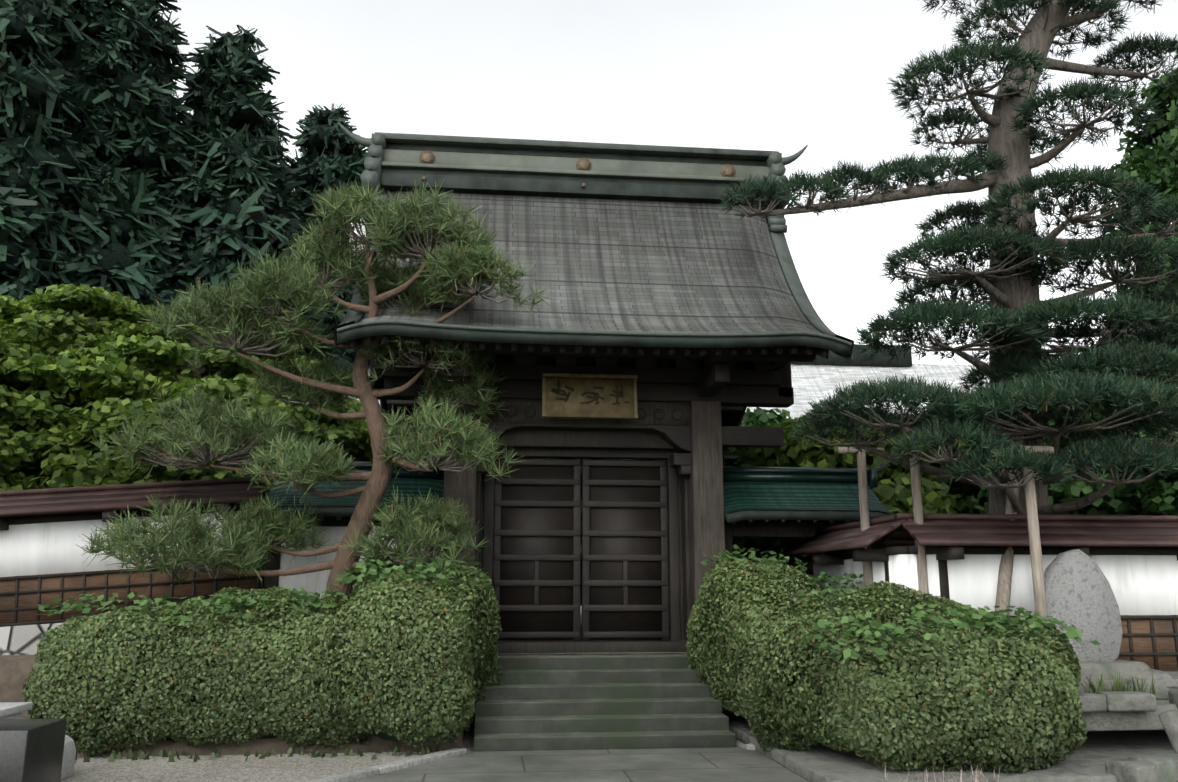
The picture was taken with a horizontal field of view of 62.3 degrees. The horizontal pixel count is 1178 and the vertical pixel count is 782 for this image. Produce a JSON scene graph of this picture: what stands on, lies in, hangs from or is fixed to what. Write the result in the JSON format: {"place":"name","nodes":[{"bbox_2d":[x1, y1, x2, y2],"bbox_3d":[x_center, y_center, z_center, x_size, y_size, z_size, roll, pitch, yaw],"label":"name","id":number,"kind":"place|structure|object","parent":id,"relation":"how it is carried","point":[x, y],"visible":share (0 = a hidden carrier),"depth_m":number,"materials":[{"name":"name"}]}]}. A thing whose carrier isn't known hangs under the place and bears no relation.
{"place":"outdoors","nodes":[
{"label":"outdoors","id":0,"kind":"place"},
{"bbox_2d":[0,0,94,300],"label":"conifer tree","id":1,"kind":"object","parent":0,"point":[16,25],"visible":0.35,"depth_m":29.13,"materials":[{"name":"green plant"}]},
{"bbox_2d":[58,0,182,310],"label":"conifer tree","id":2,"kind":"object","parent":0,"point":[109,259],"depth_m":32.22,"materials":[{"name":"green plant"}]},
{"bbox_2d":[0,561,261,626],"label":"board wall","id":3,"kind":"structure","parent":0,"point":[30,599],"depth_m":12.49,"materials":[{"name":"brown wood"}]},
{"bbox_2d":[0,511,261,576],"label":"plaster wall","id":4,"kind":"structure","parent":3,"relation":"on","point":[39,548],"depth_m":12.56,"materials":[{"name":"white paint"}]},
{"bbox_2d":[0,476,268,517],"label":"roof wall","id":5,"kind":"structure","parent":0,"point":[55,501],"depth_m":12.66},
{"bbox_2d":[156,30,314,364],"bbox_3d":[-13.517,-3.072,35.466,9.228,21.871,9.151,1,-12,-6],"label":"conifer tree","id":6,"kind":"object","parent":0,"point":[253,116],"depth_m":35.14,"materials":[{"name":"green plant"}]},
{"bbox_2d":[149,25,349,385],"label":"cedar sprays","id":7,"kind":"object","parent":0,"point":[275,173],"visible":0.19,"depth_m":34.77,"materials":[{"name":"green plant"}]},
{"bbox_2d":[278,103,370,377],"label":"cedar sprays","id":8,"kind":"object","parent":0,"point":[305,148],"visible":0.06,"depth_m":41.42,"materials":[{"name":"green plant"}]},
{"bbox_2d":[290,103,370,383],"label":"conifer tree","id":9,"kind":"object","parent":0,"point":[317,140],"depth_m":41.36,"materials":[{"name":"green plant"}]},
{"bbox_2d":[264,516,442,598],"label":"side wall","id":10,"kind":"structure","parent":0,"point":[313,582],"depth_m":12.86,"materials":[{"name":"white paint"}]},
{"bbox_2d":[265,505,439,516],"bbox_3d":[-3.103,1.477,13.185,2.280,0.660,1.600,1,-12,-6],"label":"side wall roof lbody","id":11,"kind":"object","parent":10,"relation":"on","point":[334,510],"visible":0.1,"depth_m":12.34,"materials":[{"name":"green metal"}]},
{"bbox_2d":[264,477,443,505],"bbox_3d":[-3.061,1.324,12.810,2.280,0.532,0.800,1,-12,-6],"label":"roof","id":12,"kind":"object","parent":11,"relation":"on","point":[406,486],"visible":0.48,"depth_m":12.87,"materials":[{"name":"green metal"}]},
{"bbox_2d":[260,460,443,521],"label":"roof trim","id":13,"kind":"structure","parent":12,"relation":"attached to","point":[367,467],"depth_m":13.21,"materials":[{"name":"green metal"}]},
{"bbox_2d":[0,615,738,729],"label":"terrace","id":14,"kind":"structure","parent":0,"point":[15,670],"depth_m":11.23,"materials":[{"name":"stone"}]},
{"bbox_2d":[0,336,101,490],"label":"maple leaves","id":15,"kind":"object","parent":14,"relation":"on","point":[19,372],"depth_m":15.18,"materials":[{"name":"green plant"}]},
{"bbox_2d":[0,0,112,298],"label":"cedar sprays","id":16,"kind":"object","parent":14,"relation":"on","point":[14,216],"visible":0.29,"depth_m":29.03,"materials":[{"name":"green plant"}]},
{"bbox_2d":[1,0,221,331],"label":"cedar sprays","id":17,"kind":"object","parent":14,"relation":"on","point":[113,154],"visible":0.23,"depth_m":31.95,"materials":[{"name":"green plant"}]},
{"bbox_2d":[0,283,225,415],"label":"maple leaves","id":18,"kind":"object","parent":14,"relation":"on","point":[46,323],"depth_m":18.32,"materials":[{"name":"green plant"}]},
{"bbox_2d":[0,322,365,487],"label":"maple leaves","id":19,"kind":"object","parent":14,"relation":"on","point":[123,363],"depth_m":15.41,"materials":[{"name":"green plant"}]},
{"bbox_2d":[21,374,390,583],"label":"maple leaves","id":20,"kind":"object","parent":14,"relation":"on","point":[97,467],"depth_m":14.18,"materials":[{"name":"green plant"}]},
{"bbox_2d":[75,176,551,602],"bbox_3d":[-3.241,0.302,11.733,5.409,5.647,2.989,1,-12,-6],"label":"pine","id":21,"kind":"object","parent":14,"relation":"on","point":[385,224],"depth_m":11.47,"materials":[{"name":"green plant"}]},
{"bbox_2d":[398,420,494,579],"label":"broadleaf leaves","id":22,"kind":"object","parent":14,"relation":"on","point":[440,461],"depth_m":19.81,"materials":[{"name":"green plant"}]},
{"bbox_2d":[443,396,724,631],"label":"gate pillars","id":23,"kind":"structure","parent":14,"relation":"on","point":[706,510],"depth_m":12.98,"materials":[{"name":"brown wood"}]},
{"bbox_2d":[475,429,690,652],"bbox_3d":[-0.081,1.926,13.133,2.900,3.060,0.650,1,-12,-6],"label":"door frame","id":24,"kind":"object","parent":23,"relation":"attached to","point":[579,444],"visible":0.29,"depth_m":13.27,"materials":[{"name":"brown wood"}]},
{"bbox_2d":[493,458,581,604],"bbox_3d":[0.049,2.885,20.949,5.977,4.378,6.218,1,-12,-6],"label":"stile","id":25,"kind":"object","parent":24,"relation":"in","point":[581,522],"depth_m":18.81,"materials":[{"name":"brown wood"}]},
{"bbox_2d":[492,458,661,639],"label":"door panels","id":26,"kind":"object","parent":24,"relation":"in","point":[550,518],"visible":0.54,"depth_m":13.32,"materials":[{"name":"brown wood"}]},
{"bbox_2d":[492,457,669,640],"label":"door rails","id":27,"kind":"object","parent":26,"relation":"attached to","point":[587,558],"depth_m":13.29,"materials":[{"name":"brown wood"}]},
{"bbox_2d":[498,652,687,654],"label":"gate floor paving","id":28,"kind":"structure","parent":14,"relation":"on","point":[619,653],"depth_m":12.33,"materials":[{"name":"stone"}]},
{"bbox_2d":[724,518,858,579],"bbox_3d":[2.713,2.709,13.912,2.550,1.840,0.940,1,-12,-6],"label":"side gate frame","id":29,"kind":"object","parent":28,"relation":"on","point":[778,528],"visible":0.1,"depth_m":13.62,"materials":[{"name":"brown wood"}]},
{"bbox_2d":[724,509,891,522],"bbox_3d":[2.884,1.603,13.799,2.280,0.660,1.600,1,-12,-6],"label":"roof eave","id":30,"kind":"object","parent":29,"relation":"on","point":[765,514],"visible":0.23,"depth_m":12.97,"materials":[{"name":"teal metal"}]},
{"bbox_2d":[723,460,889,524],"bbox_3d":[3.027,1.461,13.844,2.667,0.996,1.584,1,-12,-6],"label":"green tiled roof","id":31,"kind":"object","parent":30,"relation":"attached to","point":[792,474],"visible":0.33,"depth_m":13.78,"materials":[{"name":"teal metal"}]},
{"bbox_2d":[723,481,890,512],"bbox_3d":[2.926,1.451,13.424,2.280,0.532,0.800,1,-12,-6],"label":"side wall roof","id":32,"kind":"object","parent":30,"relation":"on","point":[740,495],"visible":0.92,"depth_m":13.47,"materials":[{"name":"teal metal"}]},
{"bbox_2d":[625,407,790,466],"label":"broadleaf leaves","id":33,"kind":"object","parent":14,"relation":"on","point":[757,416],"visible":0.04,"depth_m":18.58,"materials":[{"name":"green plant"}]},
{"bbox_2d":[727,413,961,575],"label":"broadleaf leaves","id":34,"kind":"object","parent":14,"relation":"on","point":[893,491],"visible":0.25,"depth_m":15.33,"materials":[{"name":"green plant"}]},
{"bbox_2d":[931,400,1177,514],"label":"broadleaf leaves","id":35,"kind":"object","parent":14,"relation":"on","point":[971,503],"depth_m":17.63,"materials":[{"name":"green plant"}]},
{"bbox_2d":[1062,292,1177,515],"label":"broadleaf leaves","id":36,"kind":"object","parent":14,"relation":"on","point":[1154,500],"visible":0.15,"depth_m":16.65,"materials":[{"name":"green plant"}]},
{"bbox_3d":[16.683,-1.400,23.993,5.495,14.010,5.352,1,-12,-6],"label":"tall tree trunk","id":37,"kind":"object","parent":14,"relation":"on","visible":0},
{"bbox_2d":[1100,68,1177,326],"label":"tall tree leaves","id":38,"kind":"object","parent":37,"relation":"on","point":[1157,162],"visible":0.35,"depth_m":24.29,"materials":[{"name":"green plant"}]},
{"bbox_3d":[0.109,6.575,39.734,31.000,4.700,13.600,1,-12,-6],"label":"hall","id":39,"kind":"object","parent":14,"relation":"on","visible":0},
{"bbox_2d":[791,344,911,366],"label":"hall ridge","id":40,"kind":"structure","parent":39,"relation":"on","point":[857,360],"depth_m":42.27,"materials":[{"name":"grey tile"}]},
{"bbox_2d":[60,730,745,781],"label":"ground","id":41,"kind":"structure","parent":0,"point":[270,768],"depth_m":9.14,"materials":[{"name":"grey gravel"}]},
{"bbox_2d":[0,622,64,654],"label":"retaining wall","id":42,"kind":"structure","parent":41,"relation":"on","point":[20,640],"depth_m":12.12,"materials":[{"name":"stone"}]},
{"bbox_2d":[0,503,263,626],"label":"wall trim","id":43,"kind":"structure","parent":42,"relation":"on","point":[5,523],"depth_m":12.53,"materials":[{"name":"brown wood"}]},
{"bbox_2d":[0,718,66,781],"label":"stone block","id":44,"kind":"structure","parent":41,"relation":"on","point":[31,750],"depth_m":6.85,"materials":[{"name":"grey stone"}]},
{"bbox_2d":[0,702,32,718],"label":"stone slab","id":45,"kind":"structure","parent":44,"relation":"on","point":[12,710],"depth_m":7.83,"materials":[{"name":"grey stone"}]},
{"bbox_2d":[61,735,75,779],"bbox_3d":[-4.733,3.228,8.517,0.260,0.345,0.550,1,-12,-6],"label":"rock","id":46,"kind":"object","parent":41,"relation":"on","point":[69,756],"visible":0.23,"depth_m":8.66,"materials":[{"name":"grey stone"}]},
{"bbox_2d":[16,694,464,756],"bbox_3d":[-3.783,3.422,10.683,4.800,0.840,1.550,1,-12,-6],"label":"stone border","id":47,"kind":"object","parent":41,"relation":"on","point":[260,746],"depth_m":10.01,"materials":[{"name":"stone"}]},
{"bbox_2d":[75,741,441,762],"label":"weeds","id":48,"kind":"object","parent":41,"relation":"on","point":[213,755],"visible":0.67,"depth_m":9.72,"materials":[{"name":"green plant"}]},
{"bbox_2d":[22,548,503,755],"bbox_3d":[-3.441,2.808,10.886,4.970,2.200,2.970,1,-12,-6],"label":"hedge","id":49,"kind":"object","parent":41,"relation":"on","point":[346,645],"depth_m":9.86,"materials":[{"name":"green plant"}]},
{"bbox_2d":[37,546,491,625],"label":"hedge top leaves","id":50,"kind":"object","parent":49,"relation":"on","point":[360,566],"visible":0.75,"depth_m":10.41,"materials":[{"name":"green plant"}]},
{"bbox_2d":[686,560,1087,773],"bbox_3d":[2.933,2.784,10.427,3.313,2.088,4.909,1,-12,-6],"label":"hedge","id":51,"kind":"object","parent":41,"relation":"on","point":[856,709],"depth_m":8.62,"materials":[{"name":"green plant"}]},
{"bbox_2d":[700,544,1100,660],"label":"hedge top leaves","id":52,"kind":"object","parent":51,"relation":"attached to","point":[1072,632],"visible":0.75,"depth_m":9.06,"materials":[{"name":"green plant"}]},
{"bbox_2d":[728,671,1177,781],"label":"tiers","id":53,"kind":"object","parent":41,"relation":"on","point":[1117,735],"visible":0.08,"depth_m":9.14,"materials":[{"name":"grey stone"}]},
{"bbox_2d":[879,764,1007,781],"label":"dry stems","id":54,"kind":"object","parent":53,"relation":"on","point":[977,779],"visible":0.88,"depth_m":7.91,"materials":[{"name":"plant"}]},
{"bbox_2d":[837,413,1053,630],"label":"wooden support posts","id":55,"kind":"object","parent":53,"relation":"on","point":[1003,594],"visible":0.31,"depth_m":10.66,"materials":[{"name":"brown wood"}]},
{"bbox_2d":[907,546,1177,670],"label":"wall timber framing","id":56,"kind":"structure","parent":53,"relation":"on","point":[944,554],"depth_m":10.75,"materials":[{"name":"brown wood"}]},
{"bbox_2d":[907,554,1177,615],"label":"white wall","id":57,"kind":"structure","parent":56,"relation":"attached to","point":[1143,584],"depth_m":10.82,"materials":[{"name":"white paint"}]},
{"bbox_2d":[1081,672,1154,694],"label":"grass tufts","id":58,"kind":"object","parent":53,"relation":"on","point":[1118,684],"visible":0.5,"depth_m":9.42,"materials":[{"name":"green plant"}]},
{"bbox_2d":[1079,659,1177,687],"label":"monument base rock","id":59,"kind":"object","parent":53,"relation":"on","point":[1134,669],"visible":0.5,"depth_m":9.82,"materials":[{"name":"grey stone"}]},
{"bbox_2d":[1044,549,1122,661],"bbox_3d":[5.094,2.263,10.182,0.870,1.200,0.240,1,-12,-6],"label":"stone monument","id":60,"kind":"object","parent":59,"relation":"on","point":[1080,596],"visible":0.6,"depth_m":10.07,"materials":[{"name":"stone"}]},
{"bbox_2d":[1078,690,1177,781],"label":"stone blocks","id":61,"kind":"structure","parent":41,"relation":"on","point":[1153,768],"depth_m":8.39,"materials":[{"name":"grey stone"}]},
{"bbox_2d":[349,730,808,781],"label":"paving path","id":62,"kind":"structure","parent":0,"point":[737,763],"depth_m":9.11,"materials":[{"name":"grey stone"}]},
{"bbox_2d":[305,743,754,781],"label":"path kerb","id":63,"kind":"structure","parent":62,"relation":"on","point":[388,767],"depth_m":8.98,"materials":[{"name":"stone"}]},
{"bbox_2d":[474,653,735,751],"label":"stone steps","id":64,"kind":"structure","parent":62,"relation":"on","point":[588,703],"depth_m":10.82,"materials":[{"name":"grey stone"}]},
{"bbox_2d":[344,191,822,333],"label":"gate roof","id":65,"kind":"structure","parent":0,"point":[628,265],"depth_m":13.64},
{"bbox_2d":[380,143,768,205],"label":"dark ridge","id":66,"kind":"structure","parent":65,"relation":"on","point":[396,179],"depth_m":14.63,"materials":[{"name":"green metal"}]},
{"bbox_2d":[381,149,772,183],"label":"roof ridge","id":67,"kind":"structure","parent":66,"relation":"attached to","point":[500,163],"depth_m":14.67,"materials":[{"name":"green metal"}]},
{"bbox_2d":[419,151,735,187],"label":"ridge ornaments","id":68,"kind":"object","parent":67,"relation":"attached to","point":[583,164],"visible":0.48,"depth_m":14.70,"materials":[{"name":"brown metal"}]},
{"bbox_2d":[375,132,778,160],"bbox_3d":[-0.156,-3.690,15.027,6.120,0.185,0.716,1,-12,-6],"label":"ridge cap","id":69,"kind":"object","parent":66,"relation":"on","point":[463,141],"visible":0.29,"depth_m":14.71,"materials":[{"name":"green metal"}]},
{"bbox_2d":[334,190,853,425],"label":"roof edge trim","id":70,"kind":"structure","parent":65,"relation":"attached to","point":[792,278],"depth_m":13.47,"materials":[{"name":"grey metal"}]},
{"bbox_2d":[351,218,366,251],"bbox_3d":[-3.482,-2.394,15.158,0.494,0.800,0.188,1,-12,-6],"label":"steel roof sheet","id":71,"kind":"object","parent":70,"relation":"attached to","point":[363,231],"depth_m":15.09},
{"bbox_2d":[338,122,807,232],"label":"ridge end ornaments","id":72,"kind":"object","parent":70,"relation":"on","point":[776,162],"visible":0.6,"depth_m":14.59,"materials":[{"name":"green metal"}]},
{"bbox_2d":[337,320,851,345],"bbox_3d":[-0.156,-0.114,14.290,6.100,0.179,5.783,1,-12,-6],"label":"roof eave edge","id":73,"kind":"object","parent":65,"relation":"attached to","point":[589,332],"visible":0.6,"depth_m":11.47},
{"bbox_2d":[478,399,690,452],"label":"gate lintel","id":74,"kind":"structure","parent":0,"point":[677,438],"depth_m":13.18,"materials":[{"name":"brown wood"}]},
{"bbox_2d":[478,401,690,424],"bbox_3d":[-0.044,0.298,13.113,2.880,0.280,0.030,1,-12,-6],"label":"gate frieze","id":75,"kind":"object","parent":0,"point":[649,419],"visible":0.43,"depth_m":13.09,"materials":[{"name":"brown wood"}]},
{"bbox_2d":[368,341,801,475],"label":"wooden beams","id":76,"kind":"structure","parent":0,"point":[725,379],"depth_m":13.26,"materials":[{"name":"brown wood"}]},
{"bbox_2d":[348,335,828,425],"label":"rafters","id":77,"kind":"object","parent":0,"point":[807,350],"visible":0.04,"depth_m":11.75,"materials":[{"name":"brown wood"}]},
{"bbox_2d":[542,373,637,419],"bbox_3d":[0.012,0.072,12.909,1.265,0.588,0.125,1,-12,-6],"label":"sign frame","id":78,"kind":"object","parent":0,"point":[633,377],"visible":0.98,"depth_m":12.89,"materials":[{"name":"brown wood"}]},
{"bbox_2d":[545,377,635,418],"bbox_3d":[0.009,0.077,12.934,1.220,0.581,0.140,1,-12,-6],"label":"sign plaque","id":79,"kind":"object","parent":78,"relation":"in","point":[572,407],"visible":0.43,"depth_m":12.90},
{"bbox_2d":[551,380,628,404],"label":"plaque characters","id":80,"kind":"object","parent":79,"relation":"attached to","point":[594,394],"visible":1,"depth_m":12.90,"materials":[{"name":"black paint"}]},
{"bbox_2d":[337,324,850,425],"bbox_3d":[-0.156,-1.507,14.577,6.100,3.262,5.731,1,-12,-6],"label":"board","id":81,"kind":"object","parent":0,"point":[579,339],"depth_m":11.52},
{"bbox_2d":[372,341,815,411],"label":"rafters","id":82,"kind":"object","parent":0,"point":[786,356],"visible":0.06,"depth_m":12.51,"materials":[{"name":"brown wood"}]},
{"bbox_2d":[341,364,988,420],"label":"hall roof","id":83,"kind":"structure","parent":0,"point":[810,382],"depth_m":41.60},
{"bbox_2d":[156,0,1177,364],"label":"sky","id":84,"kind":"structure","parent":0,"point":[785,77],"materials":[{"name":"white"}]},
{"bbox_2d":[782,513,934,556],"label":"small gable roof","id":85,"kind":"structure","parent":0,"point":[847,537],"depth_m":11.93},
{"bbox_2d":[717,0,1177,513],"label":"pine","id":86,"kind":"object","parent":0,"point":[1066,379],"depth_m":11.20,"materials":[{"name":"green plant"}]},
{"bbox_2d":[882,513,1177,547],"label":"roof wall","id":87,"kind":"structure","parent":0,"point":[936,529],"depth_m":10.76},
{"bbox_2d":[936,615,1177,669],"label":"board wall","id":88,"kind":"structure","parent":0,"point":[1163,644],"depth_m":10.76,"materials":[{"name":"brown wood"}]},
{"bbox_3d":[3.379,3.435,11.934,0.400,0.160,2.900,1,-12,-6],"label":"wall return footing","id":89,"kind":"object","parent":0,"visible":0},
{"bbox_2d":[811,546,906,621],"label":"wooden beam","id":90,"kind":"structure","parent":89,"relation":"on","point":[880,554],"depth_m":11.06,"materials":[{"name":"brown wood"}]},
{"bbox_2d":[813,554,909,613],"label":"white wall","id":91,"kind":"structure","parent":90,"relation":"attached to","point":[898,569],"depth_m":11.77,"materials":[{"name":"white paint"}]}
]}

